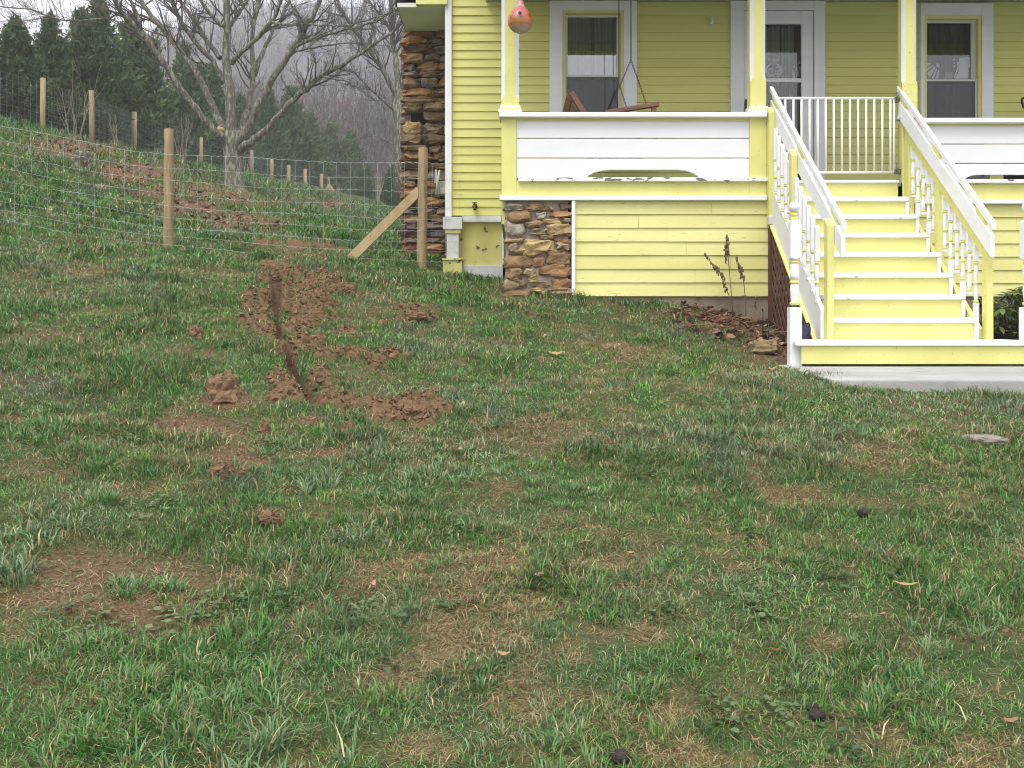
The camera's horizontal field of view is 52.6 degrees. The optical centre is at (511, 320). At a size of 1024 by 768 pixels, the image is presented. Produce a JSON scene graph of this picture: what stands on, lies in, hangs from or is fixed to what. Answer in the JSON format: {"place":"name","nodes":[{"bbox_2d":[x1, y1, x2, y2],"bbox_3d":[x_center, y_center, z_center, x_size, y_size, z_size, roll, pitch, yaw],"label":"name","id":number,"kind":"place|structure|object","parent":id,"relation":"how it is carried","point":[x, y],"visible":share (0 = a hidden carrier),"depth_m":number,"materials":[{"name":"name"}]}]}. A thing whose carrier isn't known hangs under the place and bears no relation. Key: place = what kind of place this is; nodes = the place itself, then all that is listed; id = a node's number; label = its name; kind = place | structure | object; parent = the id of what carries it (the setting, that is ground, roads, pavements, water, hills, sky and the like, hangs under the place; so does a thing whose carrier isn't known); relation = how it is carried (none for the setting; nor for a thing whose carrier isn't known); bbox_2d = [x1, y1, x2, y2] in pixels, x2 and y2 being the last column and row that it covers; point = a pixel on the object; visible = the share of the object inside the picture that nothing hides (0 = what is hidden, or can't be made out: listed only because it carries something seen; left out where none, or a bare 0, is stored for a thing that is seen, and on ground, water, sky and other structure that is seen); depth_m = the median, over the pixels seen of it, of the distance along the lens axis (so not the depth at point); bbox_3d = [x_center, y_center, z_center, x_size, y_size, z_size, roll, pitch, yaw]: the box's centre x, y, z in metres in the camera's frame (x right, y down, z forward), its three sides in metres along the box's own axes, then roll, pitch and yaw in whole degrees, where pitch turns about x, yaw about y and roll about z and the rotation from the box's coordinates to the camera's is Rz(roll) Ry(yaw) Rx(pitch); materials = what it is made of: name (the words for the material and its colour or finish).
{"place":"outdoors","nodes":[
{"label":"outdoors","id":0,"kind":"place"},
{"bbox_2d":[0,0,394,43],"label":"sky","id":1,"kind":"structure","parent":0,"point":[67,7],"materials":[{"name":"white"}]},
{"bbox_2d":[163,0,401,168],"bbox_3d":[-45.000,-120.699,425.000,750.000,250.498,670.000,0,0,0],"label":"hill","id":2,"kind":"structure","parent":0,"point":[265,4],"depth_m":432.93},
{"bbox_2d":[104,0,404,190],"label":"wood","id":3,"kind":"object","parent":2,"relation":"on","point":[327,102],"visible":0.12,"depth_m":264.82,"materials":[{"name":"grey plant"}]},
{"bbox_2d":[226,264,454,428],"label":"loose soil","id":4,"kind":"structure","parent":0,"point":[297,323],"depth_m":7.54,"materials":[{"name":"brown soil"}]},
{"bbox_2d":[0,110,1023,767],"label":"ground","id":5,"kind":"structure","parent":0,"point":[336,403],"depth_m":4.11,"materials":[{"name":"green plant"}]},
{"bbox_2d":[0,67,15,115],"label":"evergreen tree","id":6,"kind":"object","parent":5,"relation":"on","point":[3,80],"visible":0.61,"depth_m":28.41,"materials":[{"name":"green plant"}]},
{"bbox_2d":[0,10,62,123],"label":"evergreen tree","id":7,"kind":"object","parent":5,"relation":"on","point":[20,57],"visible":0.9,"depth_m":28.77,"materials":[{"name":"green plant"}]},
{"bbox_2d":[32,10,88,132],"bbox_3d":[-13.878,-7.237,31.294,2.308,4.297,2.463,0,0,32],"label":"evergreen tree","id":8,"kind":"object","parent":5,"relation":"on","point":[61,67],"visible":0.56,"depth_m":31.02,"materials":[{"name":"green plant"}]},
{"bbox_2d":[75,239,85,244],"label":"soil clod","id":9,"kind":"object","parent":5,"relation":"on","point":[81,241],"visible":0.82,"depth_m":10.83,"materials":[{"name":"brown soil"}]},
{"bbox_2d":[57,59,105,141],"bbox_3d":[-11.230,-5.712,27.014,1.248,2.162,0.656,0,0,-20],"label":"sapling","id":10,"kind":"object","parent":5,"relation":"on","point":[72,110],"visible":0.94,"depth_m":26.95,"materials":[{"name":"brown plant"}]},
{"bbox_2d":[71,148,91,169],"bbox_3d":[-7.700,-2.761,18.501,0.420,0.614,0.424,0,0,0],"label":"rock","id":11,"kind":"object","parent":5,"relation":"on","point":[86,160],"visible":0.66,"depth_m":18.38,"materials":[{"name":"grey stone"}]},
{"bbox_2d":[62,2,129,139],"bbox_3d":[-13.652,-7.598,32.822,2.823,4.930,2.761,0,0,0],"label":"evergreen tree","id":12,"kind":"object","parent":5,"relation":"on","point":[89,55],"visible":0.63,"depth_m":32.54,"materials":[{"name":"green plant"}]},
{"bbox_2d":[71,0,149,143],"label":"evergreen tree","id":13,"kind":"object","parent":5,"relation":"on","point":[102,25],"visible":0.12,"depth_m":34.15,"materials":[{"name":"green plant"}]},
{"bbox_2d":[106,107,122,144],"bbox_3d":[-11.953,-5.788,31.002,0.392,1.343,0.587,0,0,19],"label":"sapling","id":14,"kind":"object","parent":5,"relation":"on","point":[116,130],"visible":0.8,"depth_m":31.03,"materials":[{"name":"brown plant"}]},
{"bbox_2d":[109,10,180,152],"bbox_3d":[-14.268,-8.694,39.156,3.646,6.217,3.416,0,0,24],"label":"evergreen tree","id":15,"kind":"object","parent":5,"relation":"on","point":[153,111],"visible":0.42,"depth_m":38.85,"materials":[{"name":"green plant"}]},
{"bbox_2d":[5,132,355,234],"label":"leaf litter","id":16,"kind":"object","parent":5,"relation":"on","point":[219,218],"visible":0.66,"depth_m":17.42,"materials":[{"name":"brown plant"}]},
{"bbox_2d":[168,99,199,160],"bbox_3d":[-11.324,-6.509,35.807,0.869,2.321,1.441,0,0,-32],"label":"sapling","id":17,"kind":"object","parent":5,"relation":"on","point":[184,158],"visible":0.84,"depth_m":35.96,"materials":[{"name":"brown plant"}]},
{"bbox_2d":[159,39,221,162],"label":"evergreen tree","id":18,"kind":"object","parent":5,"relation":"on","point":[199,129],"visible":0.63,"depth_m":47.82,"materials":[{"name":"green plant"}]},
{"bbox_2d":[0,71,380,200],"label":"boundary fence","id":19,"kind":"object","parent":5,"relation":"on","point":[268,165],"visible":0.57,"depth_m":32.73,"materials":[{"name":"silver metal"}]},
{"bbox_2d":[187,324,204,339],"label":"soil clod","id":20,"kind":"object","parent":5,"relation":"on","point":[194,331],"visible":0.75,"depth_m":7.17,"materials":[{"name":"brown soil"}]},
{"bbox_2d":[0,0,401,193],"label":"bare tree","id":21,"kind":"object","parent":5,"relation":"on","point":[230,135],"visible":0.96,"depth_m":27.66,"materials":[{"name":"grey plant"}]},
{"bbox_2d":[206,632,217,641],"bbox_3d":[-0.944,0.999,3.264,0.042,0.032,0.037,0,0,0],"label":"walnut husk","id":22,"kind":"object","parent":5,"relation":"on","point":[211,634],"visible":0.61,"depth_m":3.25,"materials":[{"name":"brown plant"}]},
{"bbox_2d":[203,62,238,166],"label":"evergreen tree","id":23,"kind":"object","parent":5,"relation":"on","point":[215,84],"visible":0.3,"depth_m":50.70,"materials":[{"name":"green plant"}]},
{"bbox_2d":[208,454,234,479],"bbox_3d":[-1.322,0.690,4.708,0.129,0.170,0.127,0,0,0],"label":"soil clod","id":24,"kind":"object","parent":5,"relation":"on","point":[221,466],"visible":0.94,"depth_m":4.68,"materials":[{"name":"brown soil"}]},
{"bbox_2d":[203,368,246,404],"bbox_3d":[-1.633,0.422,5.925,0.262,0.307,0.247,0,0,0],"label":"soil clod","id":25,"kind":"object","parent":5,"relation":"on","point":[220,388],"visible":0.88,"depth_m":5.86,"materials":[{"name":"brown soil"}]},
{"bbox_2d":[0,126,462,268],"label":"wire fence","id":26,"kind":"object","parent":5,"relation":"on","point":[419,194],"visible":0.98,"depth_m":11.69,"materials":[{"name":"grey metal"}]},
{"bbox_2d":[232,466,248,474],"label":"soil clod","id":27,"kind":"object","parent":5,"relation":"on","point":[236,469],"visible":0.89,"depth_m":4.72,"materials":[{"name":"brown soil"}]},
{"bbox_2d":[241,151,250,171],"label":"sapling","id":28,"kind":"object","parent":5,"relation":"on","point":[249,159],"visible":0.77,"depth_m":45.99,"materials":[{"name":"brown plant"}]},
{"bbox_2d":[235,90,272,172],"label":"evergreen tree","id":29,"kind":"object","parent":5,"relation":"on","point":[241,103],"visible":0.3,"depth_m":55.81,"materials":[{"name":"green plant"}]},
{"bbox_2d":[257,421,271,433],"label":"soil clod","id":30,"kind":"object","parent":5,"relation":"on","point":[264,427],"visible":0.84,"depth_m":5.30,"materials":[{"name":"brown soil"}]},
{"bbox_2d":[256,509,285,526],"bbox_3d":[-0.974,0.806,4.161,0.132,0.080,0.139,0,0,0],"label":"soil clod","id":31,"kind":"object","parent":5,"relation":"on","point":[263,517],"visible":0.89,"depth_m":4.12,"materials":[{"name":"brown soil"}]},
{"bbox_2d":[265,273,279,283],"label":"soil clod","id":32,"kind":"object","parent":5,"relation":"on","point":[275,278],"visible":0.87,"depth_m":9.71,"materials":[{"name":"brown soil"}]},
{"bbox_2d":[251,83,297,181],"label":"evergreen tree","id":33,"kind":"object","parent":5,"relation":"on","point":[276,137],"visible":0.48,"depth_m":60.81,"materials":[{"name":"green plant"}]},
{"bbox_2d":[279,81,331,187],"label":"evergreen tree","id":34,"kind":"object","parent":5,"relation":"on","point":[303,144],"visible":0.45,"depth_m":64.68,"materials":[{"name":"green plant"}]},
{"bbox_2d":[304,109,347,193],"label":"evergreen tree","id":35,"kind":"object","parent":5,"relation":"on","point":[314,127],"visible":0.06,"depth_m":68.92,"materials":[{"name":"green plant"}]},
{"bbox_2d":[327,200,336,206],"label":"soil clod","id":36,"kind":"object","parent":5,"relation":"on","point":[331,204],"visible":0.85,"depth_m":32.99,"materials":[{"name":"brown soil"}]},
{"bbox_2d":[322,118,356,193],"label":"evergreen tree","id":37,"kind":"object","parent":5,"relation":"on","point":[337,154],"visible":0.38,"depth_m":73.59,"materials":[{"name":"green plant"}]},
{"bbox_2d":[339,420,355,428],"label":"soil clod","id":38,"kind":"object","parent":5,"relation":"on","point":[349,423],"visible":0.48,"depth_m":5.46,"materials":[{"name":"brown soil"}]},
{"bbox_2d":[291,0,404,216],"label":"bare tree","id":39,"kind":"object","parent":5,"relation":"on","point":[395,107],"visible":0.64,"depth_m":35.76,"materials":[{"name":"grey plant"}]},
{"bbox_2d":[342,286,354,293],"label":"soil clod","id":40,"kind":"object","parent":5,"relation":"on","point":[348,289],"visible":1,"depth_m":9.29,"materials":[{"name":"brown soil"}]},
{"bbox_2d":[340,126,378,198],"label":"evergreen tree","id":41,"kind":"object","parent":5,"relation":"on","point":[350,135],"visible":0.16,"depth_m":76.94,"materials":[{"name":"green plant"}]},
{"bbox_2d":[348,167,377,199],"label":"evergreen tree","id":42,"kind":"object","parent":5,"relation":"on","point":[360,187],"visible":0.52,"depth_m":61.01,"materials":[{"name":"green plant"}]},
{"bbox_2d":[375,168,383,200],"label":"sapling","id":43,"kind":"object","parent":5,"relation":"on","point":[377,196],"visible":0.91,"depth_m":46.01,"materials":[{"name":"grey plant"}]},
{"bbox_2d":[375,165,392,206],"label":"evergreen tree","id":44,"kind":"object","parent":5,"relation":"on","point":[386,196],"visible":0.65,"depth_m":48.95,"materials":[{"name":"green plant"}]},
{"bbox_2d":[401,311,428,323],"bbox_3d":[-0.788,-0.022,8.396,0.233,0.107,0.228,0,0,0],"label":"soil clod","id":45,"kind":"object","parent":5,"relation":"on","point":[418,317],"visible":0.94,"depth_m":8.33,"materials":[{"name":"brown soil"}]},
{"bbox_2d":[401,403,431,418],"bbox_3d":[-0.529,0.523,5.710,0.175,0.137,0.169,0,0,0],"label":"soil clod","id":46,"kind":"object","parent":5,"relation":"on","point":[417,411],"visible":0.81,"depth_m":5.66,"materials":[{"name":"brown soil"}]},
{"bbox_2d":[29,388,993,767],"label":"lawn weeds","id":47,"kind":"object","parent":5,"relation":"on","point":[445,604],"visible":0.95,"depth_m":3.41,"materials":[{"name":"green plant"}]},
{"bbox_2d":[609,748,629,764],"bbox_3d":[0.276,1.118,2.654,0.053,0.041,0.043,0,0,0],"label":"walnut husk","id":48,"kind":"object","parent":5,"relation":"on","point":[621,754],"visible":0.93,"depth_m":2.64,"materials":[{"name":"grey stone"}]},
{"bbox_2d":[394,0,1023,321],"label":"house","id":49,"kind":"structure","parent":5,"relation":"on","point":[543,202],"depth_m":11.94,"materials":[{"name":"yellow paint"}]},
{"bbox_2d":[434,169,444,195],"bbox_3d":[-0.839,-1.674,12.568,0.217,0.323,0.225,0,0,0],"label":"utility box","id":50,"kind":"object","parent":49,"relation":"attached to","point":[440,186],"visible":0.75,"depth_m":12.49,"materials":[{"name":"grey plastic"}]},
{"bbox_2d":[508,0,532,33],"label":"gourd birdhouse","id":51,"kind":"object","parent":49,"relation":"hanging from","point":[520,20],"visible":1,"depth_m":9.77,"materials":[{"name":"orange"}]},
{"bbox_2d":[549,1,636,111],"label":"window","id":52,"kind":"structure","parent":49,"relation":"in","point":[570,21],"depth_m":12.00,"materials":[{"name":"white paint"}]},
{"bbox_2d":[562,0,658,158],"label":"porch swing","id":53,"kind":"object","parent":49,"relation":"hanging from","point":[570,97],"visible":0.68,"depth_m":10.53,"materials":[{"name":"brown wood"}]},
{"bbox_2d":[765,59,781,77],"bbox_3d":[3.055,-2.946,12.088,0.192,0.226,0.006,0,0,0],"label":"window ornament","id":54,"kind":"object","parent":49,"relation":"attached to","point":[768,70],"depth_m":12.09,"materials":[{"name":"grey"}]},
{"bbox_2d":[730,1,824,179],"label":"front door","id":55,"kind":"structure","parent":49,"relation":"in","point":[810,15],"depth_m":11.96,"materials":[{"name":"white paint"}]},
{"bbox_2d":[792,61,799,77],"bbox_3d":[3.316,-2.933,12.088,0.096,0.213,0.006,0,0,0],"label":"window ornament","id":56,"kind":"object","parent":49,"relation":"attached to","point":[797,73],"depth_m":12.09,"materials":[{"name":"grey"}]},
{"bbox_2d":[927,63,939,78],"bbox_3d":[4.914,-2.918,12.088,0.158,0.183,0.006,0,0,0],"label":"window ornament","id":57,"kind":"object","parent":49,"relation":"attached to","point":[930,72],"depth_m":12.09,"materials":[{"name":"grey"}]},
{"bbox_2d":[945,73,951,78],"bbox_3d":[5.096,-2.860,12.088,0.086,0.070,0.006,0,0,0],"label":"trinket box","id":58,"kind":"object","parent":49,"relation":"attached to","point":[948,75],"visible":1,"depth_m":12.09,"materials":[{"name":"grey"}]},
{"bbox_2d":[919,3,992,117],"bbox_3d":[5.132,-2.881,12.080,0.838,1.565,0.289,0,0,0],"label":"window","id":59,"kind":"structure","parent":49,"relation":"in","point":[947,31],"depth_m":12.00,"materials":[{"name":"white paint"}]},
{"bbox_2d":[953,57,969,78],"bbox_3d":[5.257,-2.950,12.088,0.212,0.251,0.006,0,0,0],"label":"window ornament","id":60,"kind":"object","parent":49,"relation":"attached to","point":[963,65],"depth_m":12.09,"materials":[{"name":"grey"}]},
{"bbox_2d":[704,253,732,315],"bbox_3d":[1.985,-0.330,9.932,0.295,0.656,0.057,0,0,0],"label":"dead stalk","id":61,"kind":"object","parent":5,"relation":"on","point":[716,268],"visible":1,"depth_m":9.92,"materials":[{"name":"brown plant"}]},
{"bbox_2d":[723,234,732,311],"bbox_3d":[2.084,-0.420,9.959,0.099,0.822,0.065,0,0,0],"label":"dead stalk","id":62,"kind":"object","parent":5,"relation":"on","point":[726,249],"visible":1,"depth_m":9.96,"materials":[{"name":"brown plant"}]},
{"bbox_2d":[670,305,786,354],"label":"dry stems","id":63,"kind":"object","parent":5,"relation":"on","point":[730,319],"visible":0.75,"depth_m":9.62,"materials":[{"name":"brown plant"}]},
{"bbox_2d":[669,300,807,365],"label":"leaf litter","id":64,"kind":"object","parent":5,"relation":"on","point":[753,320],"visible":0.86,"depth_m":9.50,"materials":[{"name":"brown plant"}]},
{"bbox_2d":[735,255,746,321],"bbox_3d":[2.189,-0.299,9.900,0.107,0.655,0.052,0,0,0],"label":"dead stalk","id":65,"kind":"object","parent":5,"relation":"on","point":[741,269],"visible":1,"depth_m":9.90,"materials":[{"name":"brown plant"}]},
{"bbox_2d":[753,295,756,309],"bbox_3d":[2.326,-0.098,9.903,0.038,0.286,0.036,0,0,0],"label":"dead stalk","id":66,"kind":"object","parent":5,"relation":"on","point":[755,301],"visible":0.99,"depth_m":9.89,"materials":[{"name":"brown plant"}]},
{"bbox_2d":[747,339,780,354],"bbox_3d":[2.128,0.235,8.728,0.280,0.164,0.238,0,0,0],"label":"stone","id":67,"kind":"object","parent":5,"relation":"on","point":[762,346],"visible":0.84,"depth_m":8.65,"materials":[{"name":"beige stone"}]},
{"bbox_2d":[806,702,818,709],"bbox_3d":[0.844,1.087,2.911,0.037,0.026,0.030,0,0,0],"label":"walnut husk","id":68,"kind":"object","parent":5,"relation":"on","point":[809,706],"visible":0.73,"depth_m":2.90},
{"bbox_2d":[808,709,825,721],"bbox_3d":[0.846,1.093,2.865,0.048,0.037,0.042,0,0,0],"label":"walnut husk","id":69,"kind":"object","parent":5,"relation":"on","point":[815,714],"visible":0.98,"depth_m":2.85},
{"bbox_2d":[828,713,838,719],"bbox_3d":[0.889,1.095,2.862,0.028,0.019,0.025,0,0,0],"label":"walnut husk","id":70,"kind":"object","parent":5,"relation":"on","point":[831,716],"visible":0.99,"depth_m":2.86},
{"bbox_2d":[857,507,869,517],"bbox_3d":[1.505,0.823,4.431,0.054,0.052,0.046,0,0,0],"label":"walnut husk","id":71,"kind":"object","parent":5,"relation":"on","point":[862,512],"visible":0.96,"depth_m":4.42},
{"bbox_2d":[893,580,917,584],"bbox_3d":[1.377,0.918,3.624,0.080,0.011,0.044,0,0,0],"label":"fallen leaf","id":72,"kind":"object","parent":5,"relation":"on","point":[903,583],"visible":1,"depth_m":3.63,"materials":[{"name":"yellow plant"}]},
{"bbox_2d":[962,434,1009,445],"bbox_3d":[2.538,0.646,5.588,0.264,0.060,0.227,0,0,0],"label":"stone","id":73,"kind":"object","parent":5,"relation":"on","point":[994,439],"visible":0.69,"depth_m":5.51,"materials":[{"name":"grey stone"}]},
{"bbox_2d":[969,286,1023,338],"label":"rhododendron","id":74,"kind":"object","parent":5,"relation":"on","point":[1006,322],"visible":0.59,"depth_m":9.24,"materials":[{"name":"green plant"}]},
{"bbox_2d":[1000,717,1017,721],"bbox_3d":[1.333,1.068,2.776,0.050,0.010,0.027,0,0,0],"label":"fallen leaf","id":75,"kind":"object","parent":5,"relation":"on","point":[1013,719],"visible":1,"depth_m":2.78,"materials":[{"name":"plant"}]},
{"bbox_2d":[779,364,1023,393],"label":"pavement","id":76,"kind":"structure","parent":0,"point":[920,377],"depth_m":7.02,"materials":[{"name":"concrete"}]},
{"bbox_2d":[767,86,1023,365],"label":"porch steps","id":77,"kind":"structure","parent":76,"relation":"on","point":[863,260],"depth_m":8.88,"materials":[{"name":"white paint"}]},
{"bbox_2d":[802,322,810,338],"bbox_3d":[2.398,0.203,8.497,0.097,0.383,0.156,0,0,0],"label":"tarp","id":78,"kind":"object","parent":77,"relation":"on","point":[806,330],"visible":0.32,"depth_m":8.45,"materials":[{"name":"blue plastic"}]},
{"bbox_2d":[779,92,900,173],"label":"safety gate","id":79,"kind":"structure","parent":77,"relation":"attached to","point":[896,99],"depth_m":10.14,"materials":[{"name":"white wood"}]},
{"bbox_2d":[966,175,989,178],"bbox_3d":[4.760,-1.470,10.597,0.223,0.233,0.223,0,0,0],"label":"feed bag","id":80,"kind":"object","parent":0,"point":[980,177],"visible":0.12,"depth_m":10.52,"materials":[{"name":"grey"}]},
{"bbox_2d":[1002,163,1023,178],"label":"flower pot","id":81,"kind":"object","parent":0,"point":[1013,176],"visible":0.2,"depth_m":10.60,"materials":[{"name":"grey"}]}
]}

